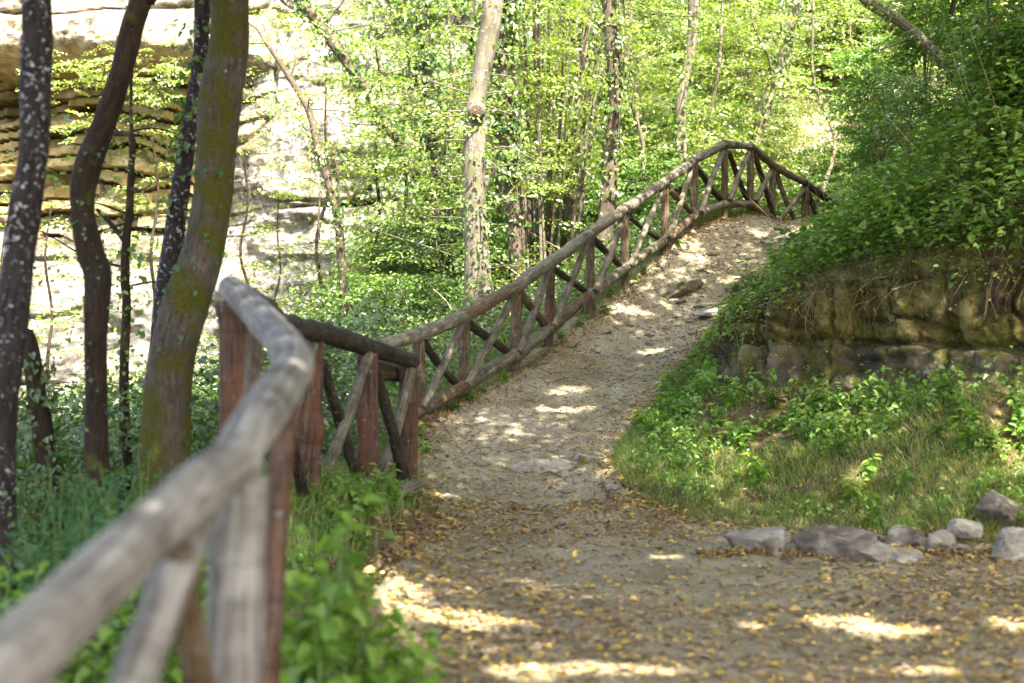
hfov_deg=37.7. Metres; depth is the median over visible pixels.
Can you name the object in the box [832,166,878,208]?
shrub
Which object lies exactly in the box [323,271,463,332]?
shrub
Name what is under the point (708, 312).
rock
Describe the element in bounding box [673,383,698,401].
weed plant
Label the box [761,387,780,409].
weed plant
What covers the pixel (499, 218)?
shrub
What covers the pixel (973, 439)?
weed plant
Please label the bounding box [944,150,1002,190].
shrub
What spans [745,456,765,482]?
weed plant
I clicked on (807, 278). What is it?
grass
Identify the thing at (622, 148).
shrub
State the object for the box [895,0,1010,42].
shrub
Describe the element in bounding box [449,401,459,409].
weed plant
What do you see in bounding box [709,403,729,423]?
weed plant
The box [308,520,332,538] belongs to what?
weed plant
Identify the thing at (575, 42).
sapling
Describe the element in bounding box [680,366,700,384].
weed plant
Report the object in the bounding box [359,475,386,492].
weed plant
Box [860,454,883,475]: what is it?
weed plant
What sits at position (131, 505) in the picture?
leafy plant
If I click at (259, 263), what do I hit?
sapling
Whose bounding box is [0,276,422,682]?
wooden fence
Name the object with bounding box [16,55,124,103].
cliff plant
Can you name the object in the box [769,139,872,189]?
shrub
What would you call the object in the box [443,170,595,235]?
shrub
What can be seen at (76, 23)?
cliff
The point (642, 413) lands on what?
weed plant
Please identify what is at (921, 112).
shrub
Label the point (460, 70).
cliff ivy
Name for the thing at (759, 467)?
weed plant
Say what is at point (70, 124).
cliff plant
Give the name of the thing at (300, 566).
leafy plant
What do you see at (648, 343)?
stone
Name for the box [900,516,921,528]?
weed plant
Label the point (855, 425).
weed plant
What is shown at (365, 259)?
shrub
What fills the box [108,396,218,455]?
shrub
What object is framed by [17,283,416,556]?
undergrowth
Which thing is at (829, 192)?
dry stalks
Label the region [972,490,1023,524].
rock
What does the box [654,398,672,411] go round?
weed plant
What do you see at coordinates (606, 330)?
stone
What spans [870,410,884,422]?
weed plant
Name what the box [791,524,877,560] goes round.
rock
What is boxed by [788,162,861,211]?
shrub
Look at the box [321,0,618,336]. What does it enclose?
beech tree
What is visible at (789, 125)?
shrub
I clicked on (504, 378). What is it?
weed plant
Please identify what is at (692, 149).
shrub
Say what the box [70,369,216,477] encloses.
shrub
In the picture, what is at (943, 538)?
rock
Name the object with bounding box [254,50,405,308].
sapling
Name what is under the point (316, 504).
weed plant
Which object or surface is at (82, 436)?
shrub
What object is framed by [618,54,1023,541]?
earth bank
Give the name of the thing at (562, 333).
weed plant
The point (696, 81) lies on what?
tree foliage
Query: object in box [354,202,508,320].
shrub
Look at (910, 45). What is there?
tree foliage
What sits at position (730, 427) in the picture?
weed plant
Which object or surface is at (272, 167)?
cliff plant
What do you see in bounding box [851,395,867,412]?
weed plant
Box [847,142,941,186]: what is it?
shrub
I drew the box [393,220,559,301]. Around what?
shrub
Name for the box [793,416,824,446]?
weed plant
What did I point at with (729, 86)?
tree
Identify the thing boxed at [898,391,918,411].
weed plant
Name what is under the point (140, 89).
cliff plant
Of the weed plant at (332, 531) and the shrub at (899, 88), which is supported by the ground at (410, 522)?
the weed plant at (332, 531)
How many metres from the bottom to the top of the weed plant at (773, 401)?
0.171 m
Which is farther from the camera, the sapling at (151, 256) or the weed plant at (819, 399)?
the sapling at (151, 256)
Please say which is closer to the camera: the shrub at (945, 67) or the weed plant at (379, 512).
the weed plant at (379, 512)
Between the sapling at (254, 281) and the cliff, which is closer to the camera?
the sapling at (254, 281)
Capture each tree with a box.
[0,0,52,616]
[0,75,268,511]
[17,329,77,556]
[67,0,156,537]
[127,0,249,511]
[149,0,209,345]
[160,6,438,353]
[249,0,501,301]
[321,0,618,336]
[323,0,489,263]
[469,0,539,291]
[521,0,750,273]
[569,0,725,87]
[593,0,793,194]
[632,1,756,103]
[664,0,874,196]
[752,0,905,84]
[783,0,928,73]
[848,0,1006,66]
[852,0,1023,52]
[858,0,963,89]
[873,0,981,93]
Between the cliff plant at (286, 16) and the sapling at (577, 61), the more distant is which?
the cliff plant at (286, 16)
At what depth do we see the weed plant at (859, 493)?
12.02 m
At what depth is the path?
9.97 m
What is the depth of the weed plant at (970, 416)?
12.29 m
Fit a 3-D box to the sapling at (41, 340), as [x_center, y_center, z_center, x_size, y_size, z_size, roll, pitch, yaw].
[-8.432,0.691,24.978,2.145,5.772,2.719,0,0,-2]
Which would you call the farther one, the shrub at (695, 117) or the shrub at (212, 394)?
the shrub at (695, 117)
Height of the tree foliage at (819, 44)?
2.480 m
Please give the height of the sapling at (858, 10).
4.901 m
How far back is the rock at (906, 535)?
10.85 m
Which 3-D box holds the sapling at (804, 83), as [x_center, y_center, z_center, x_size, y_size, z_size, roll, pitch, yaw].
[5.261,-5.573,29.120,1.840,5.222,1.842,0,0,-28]
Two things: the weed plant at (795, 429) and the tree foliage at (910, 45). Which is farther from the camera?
the tree foliage at (910, 45)
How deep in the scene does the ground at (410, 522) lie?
15.20 m
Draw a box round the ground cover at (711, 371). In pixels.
[629,207,1023,529]
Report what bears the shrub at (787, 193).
on the ground at (410, 522)
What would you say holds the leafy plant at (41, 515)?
on the ground at (410, 522)
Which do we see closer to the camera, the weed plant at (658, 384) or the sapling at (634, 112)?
the weed plant at (658, 384)
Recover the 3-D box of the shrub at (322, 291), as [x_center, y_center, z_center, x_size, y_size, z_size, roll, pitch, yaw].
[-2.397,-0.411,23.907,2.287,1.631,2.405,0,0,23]
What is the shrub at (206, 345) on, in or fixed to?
on the ground at (410, 522)
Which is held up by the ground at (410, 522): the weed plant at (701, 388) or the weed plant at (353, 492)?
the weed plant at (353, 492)
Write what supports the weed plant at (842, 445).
on the earth bank
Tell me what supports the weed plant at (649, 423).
on the earth bank
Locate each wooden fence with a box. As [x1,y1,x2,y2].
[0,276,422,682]
[377,140,834,432]
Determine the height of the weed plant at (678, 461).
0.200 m
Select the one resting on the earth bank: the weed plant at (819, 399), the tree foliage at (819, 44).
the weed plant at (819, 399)
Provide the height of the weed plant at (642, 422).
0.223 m
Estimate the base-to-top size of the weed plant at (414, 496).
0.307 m
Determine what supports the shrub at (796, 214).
on the ground at (410, 522)
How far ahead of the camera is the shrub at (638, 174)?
25.50 m
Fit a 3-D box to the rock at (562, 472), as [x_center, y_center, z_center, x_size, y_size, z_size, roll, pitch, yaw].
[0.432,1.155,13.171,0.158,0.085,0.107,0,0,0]
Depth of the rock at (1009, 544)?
10.25 m
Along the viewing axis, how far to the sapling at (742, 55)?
29.02 m
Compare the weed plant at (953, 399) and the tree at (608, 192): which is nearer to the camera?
the weed plant at (953, 399)
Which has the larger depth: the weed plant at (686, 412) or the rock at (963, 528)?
the weed plant at (686, 412)
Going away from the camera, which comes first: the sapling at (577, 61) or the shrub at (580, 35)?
the sapling at (577, 61)
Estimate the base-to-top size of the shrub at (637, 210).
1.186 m
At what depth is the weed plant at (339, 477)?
10.49 m
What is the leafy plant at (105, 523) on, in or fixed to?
on the ground at (410, 522)
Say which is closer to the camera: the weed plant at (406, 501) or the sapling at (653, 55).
the weed plant at (406, 501)
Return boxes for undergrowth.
[0,428,356,680]
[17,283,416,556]
[18,188,718,535]
[459,0,1011,283]
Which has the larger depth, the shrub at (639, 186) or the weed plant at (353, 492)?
the shrub at (639, 186)
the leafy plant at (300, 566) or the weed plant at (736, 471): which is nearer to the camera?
the leafy plant at (300, 566)
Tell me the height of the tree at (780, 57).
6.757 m
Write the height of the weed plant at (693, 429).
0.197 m
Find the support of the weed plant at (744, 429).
on the earth bank
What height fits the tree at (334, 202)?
5.200 m
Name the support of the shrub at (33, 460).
on the ground at (410, 522)
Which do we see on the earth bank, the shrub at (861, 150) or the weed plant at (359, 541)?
the shrub at (861, 150)
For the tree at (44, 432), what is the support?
on the ground at (410, 522)
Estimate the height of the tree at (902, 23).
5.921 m
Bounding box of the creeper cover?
[695,0,1023,381]
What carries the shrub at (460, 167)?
on the ground at (410, 522)
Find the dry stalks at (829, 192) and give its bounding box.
[710,13,1023,358]
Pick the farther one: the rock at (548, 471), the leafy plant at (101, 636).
the rock at (548, 471)
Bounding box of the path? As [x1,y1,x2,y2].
[353,214,1023,682]
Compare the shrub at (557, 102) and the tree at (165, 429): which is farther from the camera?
the shrub at (557, 102)
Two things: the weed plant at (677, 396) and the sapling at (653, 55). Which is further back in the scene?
the sapling at (653, 55)
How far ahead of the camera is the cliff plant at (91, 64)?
27.67 m
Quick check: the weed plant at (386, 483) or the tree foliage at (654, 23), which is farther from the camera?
the tree foliage at (654, 23)
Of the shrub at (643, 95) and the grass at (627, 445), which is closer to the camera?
the grass at (627, 445)
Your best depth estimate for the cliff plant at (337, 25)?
27.65 m
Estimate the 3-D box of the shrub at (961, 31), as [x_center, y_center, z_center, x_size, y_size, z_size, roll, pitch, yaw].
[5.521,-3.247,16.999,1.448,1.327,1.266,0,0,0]
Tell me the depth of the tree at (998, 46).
14.29 m
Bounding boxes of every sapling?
[0,190,118,419]
[0,219,69,400]
[76,107,216,400]
[172,137,304,365]
[242,181,333,298]
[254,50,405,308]
[308,26,441,287]
[339,0,470,254]
[380,0,477,217]
[439,39,545,221]
[499,0,599,223]
[517,3,606,222]
[532,0,633,161]
[543,10,655,205]
[573,0,676,205]
[594,0,687,166]
[597,0,684,164]
[650,0,779,179]
[701,0,815,172]
[707,0,784,150]
[750,0,825,157]
[761,0,872,212]
[811,0,902,179]
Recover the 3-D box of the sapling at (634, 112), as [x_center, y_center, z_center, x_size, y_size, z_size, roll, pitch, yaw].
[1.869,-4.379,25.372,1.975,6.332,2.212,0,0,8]
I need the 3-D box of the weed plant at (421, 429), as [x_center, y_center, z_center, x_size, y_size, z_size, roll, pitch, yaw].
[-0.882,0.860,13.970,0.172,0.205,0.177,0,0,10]
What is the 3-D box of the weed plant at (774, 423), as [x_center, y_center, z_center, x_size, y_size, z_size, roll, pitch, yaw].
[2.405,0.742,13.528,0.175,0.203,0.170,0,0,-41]
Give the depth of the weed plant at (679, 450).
13.21 m
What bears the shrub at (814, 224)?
on the earth bank
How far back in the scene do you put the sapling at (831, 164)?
27.35 m
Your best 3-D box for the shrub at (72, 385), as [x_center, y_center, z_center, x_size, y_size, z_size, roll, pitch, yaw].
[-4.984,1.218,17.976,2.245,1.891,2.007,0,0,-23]
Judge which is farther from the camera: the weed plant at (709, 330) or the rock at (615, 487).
the weed plant at (709, 330)
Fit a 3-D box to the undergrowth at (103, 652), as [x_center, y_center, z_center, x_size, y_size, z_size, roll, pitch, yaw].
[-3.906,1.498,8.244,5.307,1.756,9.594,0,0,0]
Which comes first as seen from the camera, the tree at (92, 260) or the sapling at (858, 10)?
the tree at (92, 260)
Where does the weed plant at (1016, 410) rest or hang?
on the earth bank
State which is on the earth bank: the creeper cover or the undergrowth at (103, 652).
the creeper cover
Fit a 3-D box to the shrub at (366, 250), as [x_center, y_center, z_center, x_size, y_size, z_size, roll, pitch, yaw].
[-1.530,-1.009,24.308,3.000,2.140,3.155,0,0,-10]
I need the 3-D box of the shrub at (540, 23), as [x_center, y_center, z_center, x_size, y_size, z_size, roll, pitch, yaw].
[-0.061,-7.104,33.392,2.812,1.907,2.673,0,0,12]
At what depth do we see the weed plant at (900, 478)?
11.84 m
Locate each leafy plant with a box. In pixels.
[0,452,150,639]
[0,532,144,682]
[0,537,82,609]
[17,460,81,529]
[54,442,185,553]
[90,510,284,682]
[98,491,208,599]
[199,473,403,682]
[286,539,330,574]
[335,579,460,682]
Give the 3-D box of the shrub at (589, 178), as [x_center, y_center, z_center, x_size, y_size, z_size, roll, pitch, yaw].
[1.166,-2.162,25.873,3.174,2.152,3.017,0,0,42]
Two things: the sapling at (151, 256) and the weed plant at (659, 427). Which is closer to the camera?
the weed plant at (659, 427)
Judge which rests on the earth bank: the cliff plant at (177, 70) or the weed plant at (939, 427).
the weed plant at (939, 427)
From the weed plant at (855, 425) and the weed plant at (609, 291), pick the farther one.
the weed plant at (609, 291)
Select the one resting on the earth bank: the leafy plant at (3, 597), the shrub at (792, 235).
the shrub at (792, 235)
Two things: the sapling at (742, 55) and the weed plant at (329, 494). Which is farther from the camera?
the sapling at (742, 55)
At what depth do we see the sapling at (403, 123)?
26.07 m
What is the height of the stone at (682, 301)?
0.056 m
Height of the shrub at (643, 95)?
2.953 m
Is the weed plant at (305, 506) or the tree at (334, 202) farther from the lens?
the tree at (334, 202)
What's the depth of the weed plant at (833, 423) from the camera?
13.00 m
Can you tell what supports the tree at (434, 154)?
on the ground at (410, 522)
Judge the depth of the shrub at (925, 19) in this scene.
30.11 m
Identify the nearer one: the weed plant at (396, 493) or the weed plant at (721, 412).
the weed plant at (396, 493)
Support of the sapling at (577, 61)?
on the ground at (410, 522)
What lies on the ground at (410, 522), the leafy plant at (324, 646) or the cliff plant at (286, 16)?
the leafy plant at (324, 646)
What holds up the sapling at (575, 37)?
on the ground at (410, 522)
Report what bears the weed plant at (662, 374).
on the earth bank
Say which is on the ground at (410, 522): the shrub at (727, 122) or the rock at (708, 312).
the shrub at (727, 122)
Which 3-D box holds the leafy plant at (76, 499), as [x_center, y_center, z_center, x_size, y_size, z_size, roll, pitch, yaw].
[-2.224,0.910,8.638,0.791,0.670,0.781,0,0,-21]
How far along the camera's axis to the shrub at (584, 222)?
23.55 m
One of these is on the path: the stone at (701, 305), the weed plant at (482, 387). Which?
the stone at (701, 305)
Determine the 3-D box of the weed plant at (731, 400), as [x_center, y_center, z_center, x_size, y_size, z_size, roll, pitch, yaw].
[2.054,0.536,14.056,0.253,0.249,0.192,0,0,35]
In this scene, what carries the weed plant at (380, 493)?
on the ground at (410, 522)
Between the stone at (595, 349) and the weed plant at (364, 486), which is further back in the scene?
the stone at (595, 349)
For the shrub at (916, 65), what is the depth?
29.14 m
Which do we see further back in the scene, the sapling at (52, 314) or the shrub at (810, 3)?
the shrub at (810, 3)
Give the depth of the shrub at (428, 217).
27.27 m
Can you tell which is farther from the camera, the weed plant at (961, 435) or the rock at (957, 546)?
the weed plant at (961, 435)
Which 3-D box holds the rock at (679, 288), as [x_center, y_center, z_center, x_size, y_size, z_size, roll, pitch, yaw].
[2.158,-0.678,19.391,0.663,0.287,0.379,0,0,0]
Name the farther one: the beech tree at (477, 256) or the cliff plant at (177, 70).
the cliff plant at (177, 70)
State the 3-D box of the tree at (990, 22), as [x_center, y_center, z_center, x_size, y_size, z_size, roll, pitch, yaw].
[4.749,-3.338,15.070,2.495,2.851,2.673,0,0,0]
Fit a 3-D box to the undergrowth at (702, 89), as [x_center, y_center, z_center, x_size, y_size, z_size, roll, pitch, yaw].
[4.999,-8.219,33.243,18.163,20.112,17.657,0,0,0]
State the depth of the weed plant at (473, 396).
15.34 m
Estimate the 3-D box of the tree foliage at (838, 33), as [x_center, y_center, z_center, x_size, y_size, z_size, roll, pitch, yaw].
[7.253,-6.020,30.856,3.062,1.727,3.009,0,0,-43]
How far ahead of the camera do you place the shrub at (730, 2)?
31.52 m
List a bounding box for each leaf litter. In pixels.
[21,83,1023,682]
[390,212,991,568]
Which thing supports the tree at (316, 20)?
on the ground at (410, 522)
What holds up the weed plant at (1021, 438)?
on the earth bank
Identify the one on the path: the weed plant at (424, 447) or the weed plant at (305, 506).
the weed plant at (424, 447)
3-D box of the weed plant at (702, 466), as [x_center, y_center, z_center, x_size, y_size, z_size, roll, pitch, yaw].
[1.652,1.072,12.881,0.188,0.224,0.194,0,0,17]
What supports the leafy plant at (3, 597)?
on the ground at (410, 522)
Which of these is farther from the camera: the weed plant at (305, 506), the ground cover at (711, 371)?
the ground cover at (711, 371)
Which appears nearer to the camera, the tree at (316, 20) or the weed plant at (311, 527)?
the weed plant at (311, 527)
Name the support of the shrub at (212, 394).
on the ground at (410, 522)
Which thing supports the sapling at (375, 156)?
on the ground at (410, 522)
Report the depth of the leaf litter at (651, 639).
8.93 m
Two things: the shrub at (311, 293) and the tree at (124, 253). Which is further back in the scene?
the shrub at (311, 293)
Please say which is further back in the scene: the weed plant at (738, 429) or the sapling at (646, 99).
the sapling at (646, 99)
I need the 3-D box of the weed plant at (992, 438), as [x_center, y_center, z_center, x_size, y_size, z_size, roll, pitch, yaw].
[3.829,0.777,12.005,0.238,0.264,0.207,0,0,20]
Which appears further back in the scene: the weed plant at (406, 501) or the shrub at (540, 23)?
the shrub at (540, 23)
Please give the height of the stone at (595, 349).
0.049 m
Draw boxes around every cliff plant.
[15,33,173,88]
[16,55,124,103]
[50,109,155,143]
[73,77,187,126]
[114,39,190,86]
[249,3,380,59]
[253,151,367,191]
[294,1,414,51]
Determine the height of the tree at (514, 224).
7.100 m
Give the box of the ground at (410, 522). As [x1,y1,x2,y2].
[20,0,1017,682]
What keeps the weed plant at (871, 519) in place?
on the ground at (410, 522)
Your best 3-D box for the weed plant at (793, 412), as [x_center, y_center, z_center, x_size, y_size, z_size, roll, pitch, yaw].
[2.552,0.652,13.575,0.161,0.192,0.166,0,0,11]
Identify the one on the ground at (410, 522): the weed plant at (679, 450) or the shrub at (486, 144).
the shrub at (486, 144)
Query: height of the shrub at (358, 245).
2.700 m
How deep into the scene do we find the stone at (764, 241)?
20.70 m
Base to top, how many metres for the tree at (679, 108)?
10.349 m
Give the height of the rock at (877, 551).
0.188 m
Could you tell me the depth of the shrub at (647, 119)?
28.58 m
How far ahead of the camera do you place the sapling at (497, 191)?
26.09 m
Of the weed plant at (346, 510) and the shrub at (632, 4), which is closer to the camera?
the weed plant at (346, 510)
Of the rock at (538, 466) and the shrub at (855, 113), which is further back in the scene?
the shrub at (855, 113)
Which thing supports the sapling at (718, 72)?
on the ground at (410, 522)
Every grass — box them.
[259,205,1023,577]
[696,219,1023,392]
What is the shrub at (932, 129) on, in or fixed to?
on the earth bank
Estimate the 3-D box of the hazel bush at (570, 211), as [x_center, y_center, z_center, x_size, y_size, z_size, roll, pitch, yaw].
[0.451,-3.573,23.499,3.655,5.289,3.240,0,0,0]
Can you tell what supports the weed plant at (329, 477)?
on the ground at (410, 522)
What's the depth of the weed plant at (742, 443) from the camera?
13.29 m
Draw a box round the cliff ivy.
[279,0,531,316]
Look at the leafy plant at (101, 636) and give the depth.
5.58 m
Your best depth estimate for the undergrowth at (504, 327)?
19.04 m
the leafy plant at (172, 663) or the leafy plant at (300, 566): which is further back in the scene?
the leafy plant at (300, 566)
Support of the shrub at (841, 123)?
on the ground at (410, 522)
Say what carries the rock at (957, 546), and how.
on the path
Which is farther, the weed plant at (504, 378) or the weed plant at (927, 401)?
the weed plant at (504, 378)
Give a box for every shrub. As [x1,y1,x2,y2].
[17,407,111,530]
[18,364,145,450]
[23,421,217,491]
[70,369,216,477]
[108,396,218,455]
[146,339,268,427]
[193,372,218,400]
[266,265,368,321]
[296,299,359,325]
[305,264,419,339]
[310,209,449,324]
[321,233,431,302]
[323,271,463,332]
[324,215,507,306]
[328,201,491,321]
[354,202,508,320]
[379,193,461,267]
[388,114,578,241]
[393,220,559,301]
[440,117,574,206]
[441,190,594,261]
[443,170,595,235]
[463,41,588,160]
[487,217,594,286]
[491,159,673,248]
[521,0,669,100]
[531,0,558,39]
[550,0,660,18]
[550,36,697,168]
[553,129,688,216]
[559,176,688,237]
[565,142,720,224]
[580,80,746,171]
[584,199,684,246]
[598,164,755,217]
[621,0,685,19]
[628,108,803,202]
[632,101,774,173]
[634,94,756,204]
[641,127,804,217]
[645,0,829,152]
[672,0,785,62]
[703,102,853,206]
[714,182,823,219]
[763,219,840,269]
[767,155,869,220]
[768,0,855,11]
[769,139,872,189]
[785,23,937,133]
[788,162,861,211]
[803,213,830,237]
[813,78,897,177]
[821,109,924,185]
[825,200,876,227]
[830,101,927,172]
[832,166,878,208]
[842,26,955,136]
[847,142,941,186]
[852,0,994,63]
[857,57,955,142]
[891,85,973,155]
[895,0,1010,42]
[903,116,968,170]
[911,23,1004,97]
[928,1,1020,74]
[930,87,956,107]
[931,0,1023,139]
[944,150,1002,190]
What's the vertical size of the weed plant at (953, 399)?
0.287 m
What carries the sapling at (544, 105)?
on the ground at (410, 522)
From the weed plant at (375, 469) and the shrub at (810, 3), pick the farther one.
the shrub at (810, 3)
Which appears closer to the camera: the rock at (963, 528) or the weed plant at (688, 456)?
the rock at (963, 528)
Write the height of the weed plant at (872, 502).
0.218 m
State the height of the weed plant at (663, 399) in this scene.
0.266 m
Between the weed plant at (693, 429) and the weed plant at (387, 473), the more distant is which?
the weed plant at (693, 429)
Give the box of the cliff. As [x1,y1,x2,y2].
[0,0,530,443]
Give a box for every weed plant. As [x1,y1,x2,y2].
[291,489,316,522]
[304,517,319,536]
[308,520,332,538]
[309,483,339,511]
[314,502,334,520]
[318,500,338,526]
[319,518,345,542]
[321,462,340,499]
[321,469,342,491]
[328,496,363,535]
[336,480,369,518]
[341,473,378,511]
[341,480,376,515]
[341,485,358,507]
[346,476,365,501]
[353,526,377,550]
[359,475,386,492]
[361,462,382,482]
[365,492,386,517]
[372,495,385,516]
[374,475,402,510]
[376,473,400,504]
[379,463,395,488]
[389,480,406,503]
[400,475,426,508]
[403,492,415,508]
[418,425,424,437]
[418,439,433,453]
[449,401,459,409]
[465,391,477,401]
[477,384,487,392]
[498,372,511,382]
[558,328,566,338]
[600,303,610,312]
[605,286,616,296]
[628,414,646,427]
[631,407,653,425]
[634,409,662,432]
[640,265,648,275]
[641,402,668,423]
[652,419,672,439]
[654,378,672,392]
[654,392,674,415]
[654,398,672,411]
[658,366,680,385]
[666,453,688,473]
[668,398,691,423]
[669,385,693,402]
[671,450,691,470]
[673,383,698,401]
[676,443,696,460]
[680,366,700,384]
[685,418,700,435]
[695,378,712,399]
[695,453,713,474]
[702,324,714,339]
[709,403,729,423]
[718,386,741,410]
[719,387,735,405]
[720,419,738,437]
[727,464,744,484]
[728,421,750,446]
[734,430,757,450]
[737,415,756,436]
[739,452,771,487]
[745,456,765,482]
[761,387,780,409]
[768,392,782,407]
[771,413,788,432]
[785,418,802,439]
[786,403,802,420]
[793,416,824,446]
[805,384,834,416]
[814,387,841,413]
[821,417,839,436]
[832,393,846,412]
[832,434,852,456]
[840,475,870,506]
[846,415,863,432]
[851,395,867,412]
[853,488,881,507]
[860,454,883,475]
[861,501,891,527]
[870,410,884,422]
[893,464,916,492]
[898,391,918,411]
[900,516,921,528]
[919,390,940,414]
[926,416,953,445]
[933,369,963,401]
[942,387,971,420]
[948,415,983,451]
[955,401,979,429]
[960,426,984,456]
[977,423,1005,451]
[1010,403,1023,425]
[1016,427,1023,447]
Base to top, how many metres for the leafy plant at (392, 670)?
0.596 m
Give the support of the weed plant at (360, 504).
on the ground at (410, 522)
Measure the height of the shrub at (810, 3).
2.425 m
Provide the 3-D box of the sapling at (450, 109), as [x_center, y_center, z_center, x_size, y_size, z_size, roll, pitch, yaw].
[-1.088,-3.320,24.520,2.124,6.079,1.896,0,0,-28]
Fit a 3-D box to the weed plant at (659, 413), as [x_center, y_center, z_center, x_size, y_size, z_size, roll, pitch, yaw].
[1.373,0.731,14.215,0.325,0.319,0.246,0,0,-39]
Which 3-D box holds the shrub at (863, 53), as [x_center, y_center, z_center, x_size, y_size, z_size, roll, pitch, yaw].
[5.703,-4.077,24.492,2.550,2.046,1.998,0,0,0]
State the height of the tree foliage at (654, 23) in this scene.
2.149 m
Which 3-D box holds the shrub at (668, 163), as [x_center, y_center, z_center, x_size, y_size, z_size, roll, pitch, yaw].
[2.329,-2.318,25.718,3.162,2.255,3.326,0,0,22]
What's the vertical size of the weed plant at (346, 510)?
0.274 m
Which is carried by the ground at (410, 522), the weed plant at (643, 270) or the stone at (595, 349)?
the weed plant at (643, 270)
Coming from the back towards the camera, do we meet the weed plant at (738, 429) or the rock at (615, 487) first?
the weed plant at (738, 429)
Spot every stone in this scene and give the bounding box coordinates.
[590,348,599,351]
[602,329,611,332]
[645,342,655,345]
[675,300,686,302]
[692,303,706,307]
[760,240,773,244]
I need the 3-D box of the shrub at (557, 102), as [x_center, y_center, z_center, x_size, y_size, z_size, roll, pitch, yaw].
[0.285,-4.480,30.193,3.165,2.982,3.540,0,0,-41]
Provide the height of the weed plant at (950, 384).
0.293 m
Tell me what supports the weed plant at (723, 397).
on the earth bank
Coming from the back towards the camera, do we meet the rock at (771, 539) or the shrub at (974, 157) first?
the shrub at (974, 157)
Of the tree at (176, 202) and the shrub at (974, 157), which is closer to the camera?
the tree at (176, 202)
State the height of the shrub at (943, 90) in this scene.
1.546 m
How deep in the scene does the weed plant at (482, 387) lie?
15.72 m
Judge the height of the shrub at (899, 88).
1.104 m
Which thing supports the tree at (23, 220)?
on the ground at (410, 522)
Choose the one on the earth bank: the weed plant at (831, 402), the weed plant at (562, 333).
the weed plant at (831, 402)
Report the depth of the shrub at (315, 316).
24.81 m
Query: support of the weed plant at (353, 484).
on the ground at (410, 522)
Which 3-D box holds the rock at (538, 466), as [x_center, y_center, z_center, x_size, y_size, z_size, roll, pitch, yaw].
[0.316,1.117,13.439,0.601,0.150,0.562,0,0,23]
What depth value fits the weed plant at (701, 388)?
14.43 m
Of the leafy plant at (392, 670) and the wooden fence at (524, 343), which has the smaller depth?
the leafy plant at (392, 670)
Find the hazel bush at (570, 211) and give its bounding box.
[431,0,649,278]
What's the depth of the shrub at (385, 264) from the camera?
23.73 m
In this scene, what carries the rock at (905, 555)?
on the path
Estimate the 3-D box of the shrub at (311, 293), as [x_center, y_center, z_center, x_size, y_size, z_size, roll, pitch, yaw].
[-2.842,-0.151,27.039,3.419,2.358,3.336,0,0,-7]
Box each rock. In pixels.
[507,459,577,475]
[540,470,553,474]
[553,469,569,477]
[573,454,599,465]
[605,483,618,492]
[657,278,703,297]
[692,307,718,316]
[724,526,784,555]
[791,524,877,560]
[851,541,901,561]
[884,525,925,547]
[884,547,927,562]
[923,529,956,548]
[947,518,982,538]
[951,543,974,554]
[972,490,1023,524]
[990,527,1023,561]
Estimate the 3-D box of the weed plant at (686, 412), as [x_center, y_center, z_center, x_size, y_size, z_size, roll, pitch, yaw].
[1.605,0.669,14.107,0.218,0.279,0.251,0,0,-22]
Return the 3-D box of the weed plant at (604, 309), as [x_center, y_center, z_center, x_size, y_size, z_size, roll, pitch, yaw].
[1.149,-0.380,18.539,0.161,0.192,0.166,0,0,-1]
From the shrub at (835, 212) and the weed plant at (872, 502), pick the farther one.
the shrub at (835, 212)
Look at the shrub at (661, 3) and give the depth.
32.76 m
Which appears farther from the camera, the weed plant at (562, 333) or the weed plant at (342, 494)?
the weed plant at (562, 333)
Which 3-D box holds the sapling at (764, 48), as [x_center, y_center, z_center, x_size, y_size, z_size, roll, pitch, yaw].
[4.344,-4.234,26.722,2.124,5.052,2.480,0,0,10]
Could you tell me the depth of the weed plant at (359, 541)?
9.71 m
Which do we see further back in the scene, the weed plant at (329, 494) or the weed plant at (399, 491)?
the weed plant at (399, 491)
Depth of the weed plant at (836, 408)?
13.45 m
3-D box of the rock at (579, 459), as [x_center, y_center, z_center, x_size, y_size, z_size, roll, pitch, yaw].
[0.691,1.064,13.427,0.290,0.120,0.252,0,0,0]
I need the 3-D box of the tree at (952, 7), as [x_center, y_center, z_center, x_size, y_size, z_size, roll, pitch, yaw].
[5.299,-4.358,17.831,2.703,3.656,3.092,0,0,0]
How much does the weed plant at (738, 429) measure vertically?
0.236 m
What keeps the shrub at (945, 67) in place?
on the earth bank

